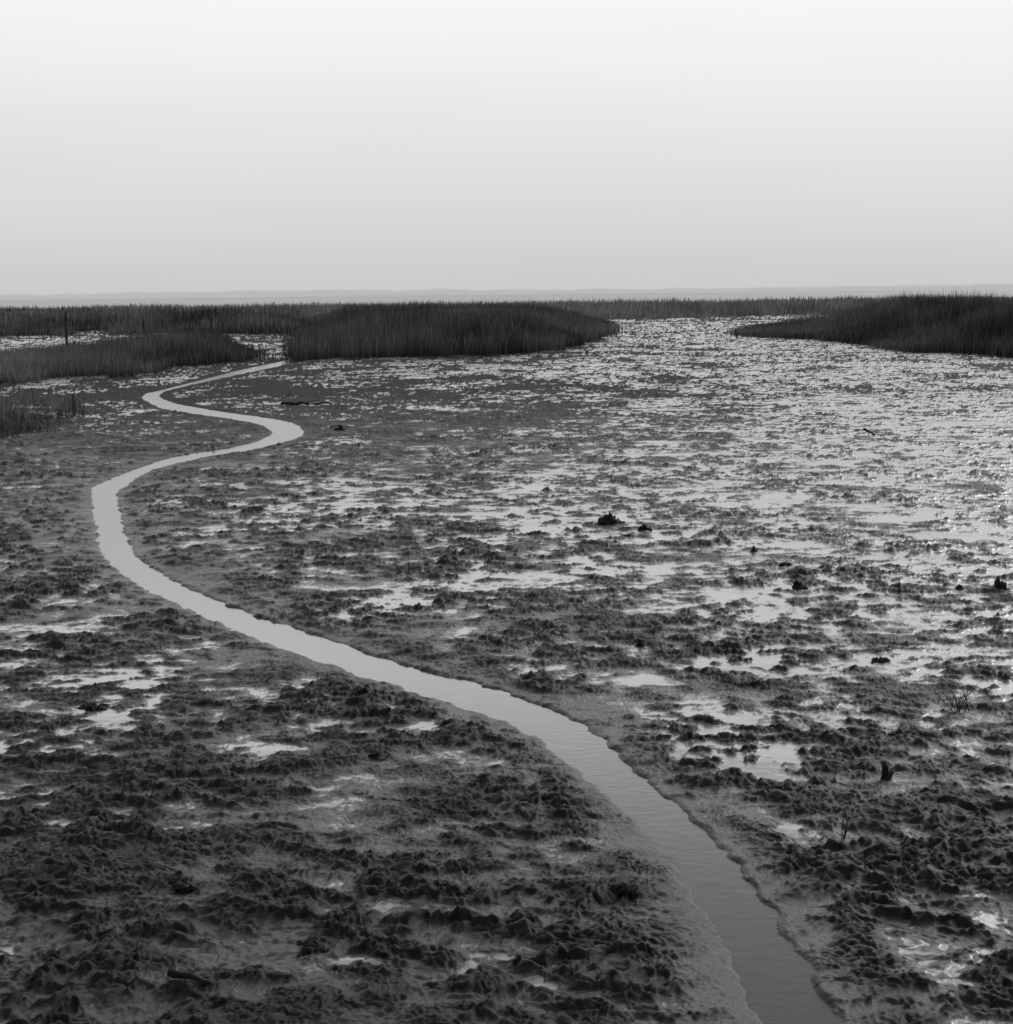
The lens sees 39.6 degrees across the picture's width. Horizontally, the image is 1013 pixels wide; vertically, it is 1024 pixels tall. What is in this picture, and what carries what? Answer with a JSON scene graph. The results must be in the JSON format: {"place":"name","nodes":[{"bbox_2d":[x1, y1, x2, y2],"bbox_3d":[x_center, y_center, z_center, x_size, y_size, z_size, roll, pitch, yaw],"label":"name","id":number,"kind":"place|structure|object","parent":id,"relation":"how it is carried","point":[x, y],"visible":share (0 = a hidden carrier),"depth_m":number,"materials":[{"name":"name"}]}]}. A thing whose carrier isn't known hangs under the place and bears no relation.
{"place":"outdoors","nodes":[
{"label":"outdoors","id":0,"kind":"place"},
{"bbox_2d":[0,311,1012,1023],"bbox_3d":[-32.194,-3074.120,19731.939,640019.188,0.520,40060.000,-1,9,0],"label":"mudflat ground","id":1,"kind":"structure","parent":0,"point":[746,707],"depth_m":12.76,"materials":[{"name":"grey soil"}]},
{"bbox_2d":[0,380,109,438],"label":"reed bed","id":2,"kind":"object","parent":1,"relation":"on","point":[7,410],"visible":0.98,"depth_m":39.74,"materials":[{"name":"plant"}]},
{"bbox_2d":[65,311,67,341],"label":"wooden post","id":3,"kind":"object","parent":1,"relation":"on","point":[66,334],"visible":0.82,"depth_m":104.32,"materials":[{"name":"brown wood"}]},
{"bbox_2d":[78,702,109,711],"bbox_3d":[-3.575,1.690,12.134,0.286,0.123,0.236,-1,9,0],"label":"mud clump","id":4,"kind":"object","parent":1,"relation":"on","point":[91,706],"visible":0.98,"depth_m":12.09,"materials":[{"name":"black soil"}]},
{"bbox_2d":[0,324,275,383],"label":"reed bed","id":5,"kind":"object","parent":1,"relation":"on","point":[144,354],"visible":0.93,"depth_m":67.99,"materials":[{"name":"grey plant"}]},
{"bbox_2d":[0,303,320,336],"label":"reed bed","id":6,"kind":"object","parent":1,"relation":"on","point":[17,323],"visible":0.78,"depth_m":145.86,"materials":[{"name":"grey plant"}]},
{"bbox_2d":[169,870,198,892],"bbox_3d":[-1.963,2.239,8.497,0.152,0.092,0.280,-6,10,-30],"label":"mud clump","id":7,"kind":"object","parent":1,"relation":"on","point":[183,883],"visible":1,"depth_m":8.44,"materials":[{"name":"grey soil"}]},
{"bbox_2d":[167,968,212,983],"bbox_3d":[-1.619,2.380,7.229,0.252,0.061,0.052,1,9,10],"label":"driftwood log","id":8,"kind":"object","parent":1,"relation":"on","point":[171,973],"visible":1,"depth_m":7.22,"materials":[{"name":"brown wood"}]},
{"bbox_2d":[281,400,331,404],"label":"driftwood log","id":9,"kind":"object","parent":1,"relation":"on","point":[293,403],"visible":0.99,"depth_m":45.11,"materials":[{"name":"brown wood"}]},
{"bbox_2d":[297,939,330,955],"bbox_3d":[-1.053,2.374,7.640,0.208,0.074,0.205,-1,9,0],"label":"mud clump","id":10,"kind":"object","parent":1,"relation":"on","point":[308,948],"visible":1,"depth_m":7.62,"materials":[{"name":"black soil"}]},
{"bbox_2d":[334,424,344,429],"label":"mud clump","id":11,"kind":"object","parent":1,"relation":"on","point":[340,427],"visible":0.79,"depth_m":36.75,"materials":[{"name":"black soil"}]},
{"bbox_2d":[354,687,368,693],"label":"mud clump","id":12,"kind":"object","parent":1,"relation":"on","point":[364,690],"visible":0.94,"depth_m":12.42,"materials":[{"name":"black soil"}]},
{"bbox_2d":[368,750,384,760],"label":"mud clump","id":13,"kind":"object","parent":1,"relation":"on","point":[377,756],"visible":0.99,"depth_m":10.75,"materials":[{"name":"black soil"}]},
{"bbox_2d":[380,879,406,896],"bbox_3d":[-0.669,2.241,8.417,0.222,0.113,0.260,2,9,18],"label":"mud clump","id":14,"kind":"object","parent":1,"relation":"on","point":[393,885],"visible":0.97,"depth_m":8.35,"materials":[{"name":"grey soil"}]},
{"bbox_2d":[277,295,624,361],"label":"reed bed","id":15,"kind":"object","parent":1,"relation":"on","point":[397,330],"visible":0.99,"depth_m":83.64,"materials":[{"name":"grey plant"}]},
{"bbox_2d":[91,360,841,1023],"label":"tidal creek","id":16,"kind":"structure","parent":1,"relation":"in","point":[773,968],"depth_m":10.96,"materials":[{"name":"grey liquid"}]},
{"bbox_2d":[0,283,1012,299],"bbox_3d":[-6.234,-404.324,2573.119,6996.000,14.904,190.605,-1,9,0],"label":"distant tree line","id":17,"kind":"object","parent":1,"relation":"on","point":[305,293],"visible":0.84,"depth_m":2490.51,"materials":[{"name":"grey plant"}]},
{"bbox_2d":[0,293,1012,321],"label":"salt marsh reeds","id":18,"kind":"object","parent":1,"relation":"on","point":[629,308],"visible":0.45,"depth_m":216.52,"materials":[{"name":"plant"}]},
{"bbox_2d":[5,330,1009,518],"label":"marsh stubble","id":19,"kind":"object","parent":1,"relation":"on","point":[652,371],"visible":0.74,"depth_m":67.51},
{"bbox_2d":[598,511,624,524],"bbox_3d":[1.597,0.147,21.450,0.429,0.347,0.335,-1,9,0],"label":"mud clump","id":20,"kind":"object","parent":1,"relation":"on","point":[607,519],"visible":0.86,"depth_m":21.38,"materials":[{"name":"black soil"}]},
{"bbox_2d":[610,881,639,898],"bbox_3d":[0.696,2.226,8.278,0.179,0.124,0.191,-1,9,0],"label":"mud clump","id":21,"kind":"object","parent":1,"relation":"on","point":[623,889],"visible":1,"depth_m":8.24,"materials":[{"name":"black soil"}]},
{"bbox_2d":[635,637,644,646],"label":"mud clump","id":22,"kind":"object","parent":1,"relation":"on","point":[640,643],"visible":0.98,"depth_m":14.07,"materials":[{"name":"black soil"}]},
{"bbox_2d":[638,523,652,530],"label":"mud clump","id":23,"kind":"object","parent":1,"relation":"on","point":[642,527],"visible":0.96,"depth_m":20.80,"materials":[{"name":"black soil"}]},
{"bbox_2d":[779,561,792,565],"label":"mud clump","id":24,"kind":"object","parent":1,"relation":"on","point":[784,564],"visible":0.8,"depth_m":18.07,"materials":[{"name":"black soil"}]},
{"bbox_2d":[791,579,807,589],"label":"mud clump","id":25,"kind":"object","parent":1,"relation":"on","point":[797,585],"visible":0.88,"depth_m":16.67,"materials":[{"name":"black soil"}]},
{"bbox_2d":[840,817,849,838],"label":"dead twig plant","id":26,"kind":"object","parent":1,"relation":"on","point":[845,828],"visible":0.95,"depth_m":9.08,"materials":[{"name":"black plant"}]},
{"bbox_2d":[863,428,874,434],"bbox_3d":[8.714,-1.927,33.781,0.438,0.212,0.081,-8,12,-41],"label":"driftwood log","id":27,"kind":"object","parent":1,"relation":"on","point":[867,430],"visible":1,"depth_m":33.71,"materials":[{"name":"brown wood"}]},
{"bbox_2d":[726,288,1012,358],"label":"reed bed","id":28,"kind":"object","parent":1,"relation":"on","point":[967,326],"visible":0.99,"depth_m":92.43,"materials":[{"name":"plant"}]},
{"bbox_2d":[871,656,889,662],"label":"mud clump","id":29,"kind":"object","parent":1,"relation":"on","point":[880,659],"visible":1,"depth_m":13.37,"materials":[{"name":"black soil"}]},
{"bbox_2d":[880,760,893,780],"bbox_3d":[2.751,1.907,10.173,0.093,0.238,0.086,3,9,21],"label":"tree stump","id":30,"kind":"object","parent":1,"relation":"on","point":[886,774],"visible":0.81,"depth_m":10.15,"materials":[{"name":"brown wood"}]},
{"bbox_2d":[888,727,921,736],"bbox_3d":[3.151,1.765,11.152,0.256,0.105,0.179,-1,9,0],"label":"mud clump","id":31,"kind":"object","parent":1,"relation":"on","point":[896,732],"visible":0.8,"depth_m":11.14,"materials":[{"name":"grey soil"}]},
{"bbox_2d":[936,679,980,711],"bbox_3d":[3.780,1.557,11.805,0.338,0.284,0.225,-7,11,-35],"label":"dead twig plant","id":32,"kind":"object","parent":1,"relation":"on","point":[959,698],"visible":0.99,"depth_m":11.79,"materials":[{"name":"grey plant"}]},
{"bbox_2d":[955,584,963,589],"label":"mud clump","id":33,"kind":"object","parent":1,"relation":"on","point":[958,587],"visible":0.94,"depth_m":16.53,"materials":[{"name":"black soil"}]},
{"bbox_2d":[990,576,1006,589],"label":"mud clump","id":34,"kind":"object","parent":1,"relation":"on","point":[998,583],"visible":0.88,"depth_m":16.38,"materials":[{"name":"black soil"}]},
{"bbox_2d":[0,289,1012,308],"bbox_3d":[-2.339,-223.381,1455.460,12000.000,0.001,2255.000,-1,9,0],"label":"sea","id":35,"kind":"structure","parent":0,"point":[331,300],"depth_m":953.16,"materials":[{"name":"white liquid"}]},
{"bbox_2d":[0,0,1012,293],"label":"sky","id":36,"kind":"structure","parent":0,"point":[146,145],"materials":[{"name":"white"}]},
{"bbox_2d":[727,327,746,337],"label":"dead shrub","id":37,"kind":"object","parent":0,"point":[737,333],"visible":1,"depth_m":103.44,"materials":[{"name":"black plant"}]}
]}

